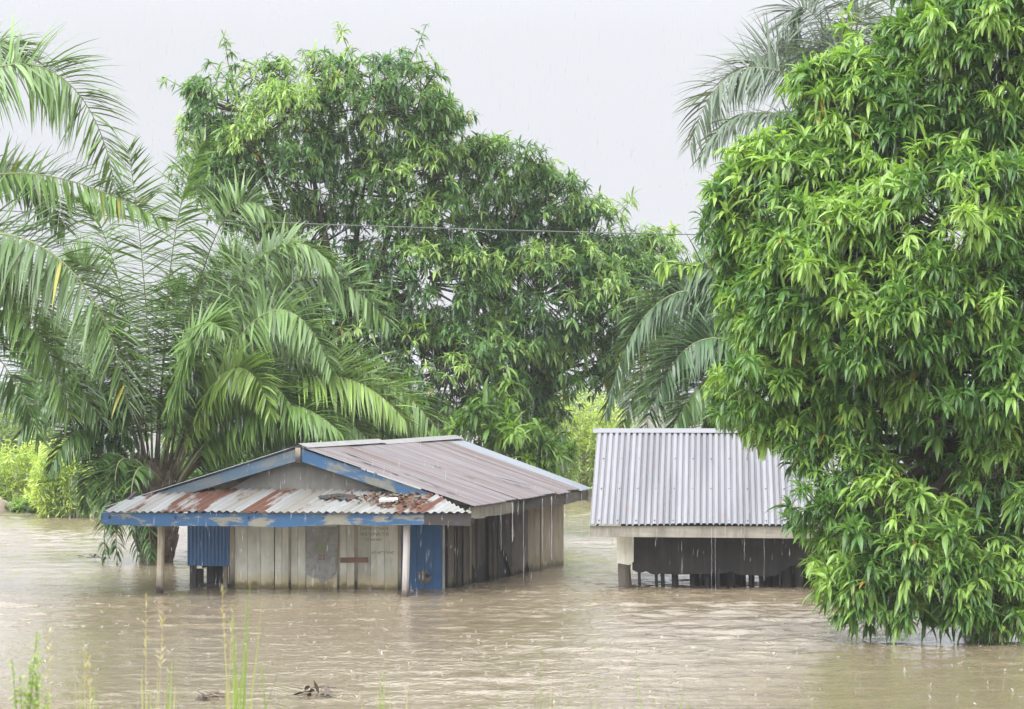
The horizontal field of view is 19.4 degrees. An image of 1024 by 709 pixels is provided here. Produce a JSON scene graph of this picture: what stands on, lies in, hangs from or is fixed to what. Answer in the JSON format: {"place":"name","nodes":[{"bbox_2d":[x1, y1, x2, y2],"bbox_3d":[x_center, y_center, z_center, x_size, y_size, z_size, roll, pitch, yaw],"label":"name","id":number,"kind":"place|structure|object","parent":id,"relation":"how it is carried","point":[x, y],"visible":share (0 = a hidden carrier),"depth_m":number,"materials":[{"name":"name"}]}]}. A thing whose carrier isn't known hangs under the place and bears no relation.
{"place":"outdoors","nodes":[
{"label":"outdoors","id":0,"kind":"place"},
{"bbox_2d":[0,404,885,514],"bbox_3d":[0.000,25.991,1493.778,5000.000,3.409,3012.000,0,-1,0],"label":"ground","id":1,"kind":"structure","parent":0,"point":[12,512],"depth_m":501.28,"materials":[{"name":"green plant"}]},
{"bbox_2d":[0,497,9,512],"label":"earth mound","id":2,"kind":"object","parent":1,"relation":"on","point":[3,509],"visible":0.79,"depth_m":99.07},
{"bbox_2d":[0,435,55,501],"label":"bush","id":3,"kind":"object","parent":1,"relation":"on","point":[10,471],"visible":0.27,"depth_m":107.28,"materials":[{"name":"green plant"}]},
{"bbox_2d":[4,633,52,708],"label":"weed plant","id":4,"kind":"object","parent":1,"relation":"on","point":[32,684],"visible":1,"depth_m":12.38,"materials":[{"name":"green plant"}]},
{"bbox_2d":[5,489,63,513],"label":"bush","id":5,"kind":"object","parent":1,"relation":"on","point":[22,505],"visible":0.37,"depth_m":99.34,"materials":[{"name":"green plant"}]},
{"bbox_2d":[20,438,126,517],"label":"bush","id":6,"kind":"object","parent":1,"relation":"on","point":[50,499],"visible":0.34,"depth_m":96.15,"materials":[{"name":"green plant"}]},
{"bbox_2d":[44,627,114,708],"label":"grass tuft","id":7,"kind":"object","parent":1,"relation":"on","point":[84,677],"visible":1,"depth_m":12.98,"materials":[{"name":"green plant"}]},
{"bbox_2d":[0,10,179,454],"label":"oil palm","id":8,"kind":"object","parent":1,"relation":"on","point":[14,287],"visible":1,"depth_m":56.81,"materials":[{"name":"green plant"}]},
{"bbox_2d":[122,595,176,708],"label":"grass tuft","id":9,"kind":"object","parent":1,"relation":"on","point":[146,639],"visible":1,"depth_m":12.98,"materials":[{"name":"green plant"}]},
{"bbox_2d":[175,450,268,480],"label":"bush","id":10,"kind":"object","parent":1,"relation":"on","point":[197,472],"visible":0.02,"depth_m":79.34,"materials":[{"name":"green plant"}]},
{"bbox_2d":[0,124,455,565],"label":"oil palm","id":11,"kind":"object","parent":1,"relation":"on","point":[291,372],"visible":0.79,"depth_m":69.16,"materials":[{"name":"green plant"}]},
{"bbox_2d":[207,585,283,708],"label":"grass tuft","id":12,"kind":"object","parent":1,"relation":"on","point":[235,693],"visible":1,"depth_m":12.98,"materials":[{"name":"green plant"}]},
{"bbox_2d":[143,21,543,475],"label":"mango tree","id":13,"kind":"object","parent":1,"relation":"on","point":[428,131],"visible":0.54,"depth_m":80.75,"materials":[{"name":"green plant"}]},
{"bbox_2d":[101,435,590,596],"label":"flooded house","id":14,"kind":"structure","parent":1,"relation":"on","point":[399,538],"depth_m":60.15,"materials":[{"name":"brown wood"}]},
{"bbox_2d":[408,512,441,588],"bbox_3d":[-1.740,4.430,59.959,0.685,2.720,0.072,0,-1,7],"label":"door","id":15,"kind":"structure","parent":14,"relation":"in","point":[424,539],"depth_m":59.96,"materials":[{"name":"blue paint"}]},
{"bbox_2d":[512,503,512,540],"bbox_3d":[0.006,3.412,61.102,0.035,0.790,0.032,0,-1,0],"label":"water trickle","id":16,"kind":"object","parent":14,"relation":"attached to","point":[512,521],"visible":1,"depth_m":61.09,"materials":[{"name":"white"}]},
{"bbox_2d":[523,501,523,582],"bbox_3d":[0.239,3.877,62.061,0.022,1.690,0.017,0,-1,0],"label":"water trickle","id":17,"kind":"object","parent":14,"relation":"attached to","point":[523,540],"visible":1,"depth_m":62.06,"materials":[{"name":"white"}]},
{"bbox_2d":[542,498,542,551],"bbox_3d":[0.648,3.626,63.783,0.023,1.144,0.018,0,-1,0],"label":"water trickle","id":18,"kind":"object","parent":14,"relation":"attached to","point":[542,525],"visible":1,"depth_m":63.78,"materials":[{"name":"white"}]},
{"bbox_2d":[551,497,551,558],"bbox_3d":[0.851,3.738,64.640,0.029,1.345,0.029,0,-1,0],"label":"water trickle","id":19,"kind":"object","parent":14,"relation":"attached to","point":[551,527],"visible":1,"depth_m":64.63,"materials":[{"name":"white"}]},
{"bbox_2d":[581,495,581,562],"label":"water trickle","id":20,"kind":"object","parent":14,"relation":"attached to","point":[581,528],"visible":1,"depth_m":67.64,"materials":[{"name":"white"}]},
{"bbox_2d":[359,681,408,708],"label":"grass tuft","id":21,"kind":"object","parent":1,"relation":"on","point":[383,698],"visible":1,"depth_m":12.78,"materials":[{"name":"green plant"}]},
{"bbox_2d":[0,375,885,422],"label":"woods","id":22,"kind":"object","parent":1,"relation":"on","point":[574,400],"visible":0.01,"depth_m":504.02,"materials":[{"name":"green plant"}]},
{"bbox_2d":[437,365,585,477],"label":"mango sapling","id":23,"kind":"object","parent":1,"relation":"on","point":[536,438],"visible":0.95,"depth_m":73.48,"materials":[{"name":"green plant"}]},
{"bbox_2d":[409,128,705,480],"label":"mango tree","id":24,"kind":"object","parent":1,"relation":"on","point":[589,264],"visible":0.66,"depth_m":82.60,"materials":[{"name":"green plant"}]},
{"bbox_2d":[515,386,635,498],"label":"bush","id":25,"kind":"object","parent":1,"relation":"on","point":[589,423],"visible":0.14,"depth_m":115.02,"materials":[{"name":"green plant"}]},
{"bbox_2d":[555,690,639,708],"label":"grass tuft","id":26,"kind":"object","parent":1,"relation":"on","point":[581,701],"visible":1,"depth_m":12.78,"materials":[{"name":"green plant"}]},
{"bbox_2d":[636,658,718,708],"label":"grass tuft","id":27,"kind":"object","parent":1,"relation":"on","point":[653,694],"visible":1,"depth_m":12.78,"materials":[{"name":"green plant"}]},
{"bbox_2d":[597,234,877,427],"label":"oil palm","id":28,"kind":"object","parent":1,"relation":"on","point":[698,347],"visible":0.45,"depth_m":71.66,"materials":[{"name":"green plant"}]},
{"bbox_2d":[651,0,1023,645],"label":"mango tree","id":29,"kind":"object","parent":1,"relation":"on","point":[780,266],"visible":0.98,"depth_m":47.10,"materials":[{"name":"green plant"}]},
{"bbox_2d":[672,0,1009,479],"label":"oil palm","id":30,"kind":"object","parent":1,"relation":"on","point":[752,80],"visible":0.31,"depth_m":91.94,"materials":[{"name":"green plant"}]},
{"bbox_2d":[1,210,957,238],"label":"overhead wire","id":31,"kind":"object","parent":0,"point":[429,227],"visible":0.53,"depth_m":76.05,"materials":[{"name":"black metal"}]},
{"bbox_2d":[0,423,1023,708],"bbox_3d":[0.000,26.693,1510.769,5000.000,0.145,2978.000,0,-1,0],"label":"water","id":32,"kind":"structure","parent":0,"point":[432,627],"depth_m":46.53,"materials":[{"name":"brown liquid"}]},
{"bbox_2d":[0,408,66,464],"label":"bush","id":33,"kind":"object","parent":32,"relation":"on","point":[5,433],"visible":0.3,"depth_m":173.50,"materials":[{"name":"green plant"}]},
{"bbox_2d":[77,554,101,557],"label":"floating debris","id":34,"kind":"object","parent":32,"relation":"on","point":[94,556],"visible":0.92,"depth_m":71.78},
{"bbox_2d":[194,690,225,700],"bbox_3d":[-3.859,4.329,38.060,0.377,0.156,0.701,0,-1,10],"label":"floating debris","id":35,"kind":"object","parent":32,"relation":"on","point":[205,696],"visible":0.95,"depth_m":37.97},
{"bbox_2d":[294,681,339,697],"bbox_3d":[-2.521,4.290,38.489,0.641,0.223,0.950,0,-1,0],"label":"floating debris","id":36,"kind":"object","parent":32,"relation":"on","point":[327,687],"visible":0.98,"depth_m":38.47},
{"bbox_2d":[10,583,1022,708],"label":"rain splashes","id":37,"kind":"object","parent":32,"relation":"on","point":[442,673],"visible":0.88,"depth_m":44.56,"materials":[{"name":"white liquid"}]},
{"bbox_2d":[590,428,838,587],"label":"flooded shed","id":38,"kind":"structure","parent":32,"relation":"in","point":[727,493],"depth_m":60.58,"materials":[{"name":"silver metal"}]},
{"bbox_2d":[711,526,711,586],"bbox_3d":[3.957,4.040,59.462,0.022,1.284,0.015,0,-1,0],"label":"water trickle","id":39,"kind":"object","parent":38,"relation":"attached to","point":[711,557],"visible":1,"depth_m":59.46,"materials":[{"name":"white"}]},
{"bbox_2d":[715,526,715,590],"bbox_3d":[4.031,4.040,59.457,0.024,1.284,0.016,0,-1,0],"label":"water trickle","id":40,"kind":"object","parent":38,"relation":"attached to","point":[715,558],"visible":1,"depth_m":59.45,"materials":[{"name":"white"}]},
{"bbox_2d":[0,0,1023,401],"label":"sky","id":41,"kind":"structure","parent":0,"point":[626,78],"materials":[{"name":"white"}]},
{"bbox_2d":[2,0,1022,708],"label":"rain","id":42,"kind":"object","parent":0,"point":[434,322],"visible":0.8,"depth_m":26.70,"materials":[{"name":"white liquid"}]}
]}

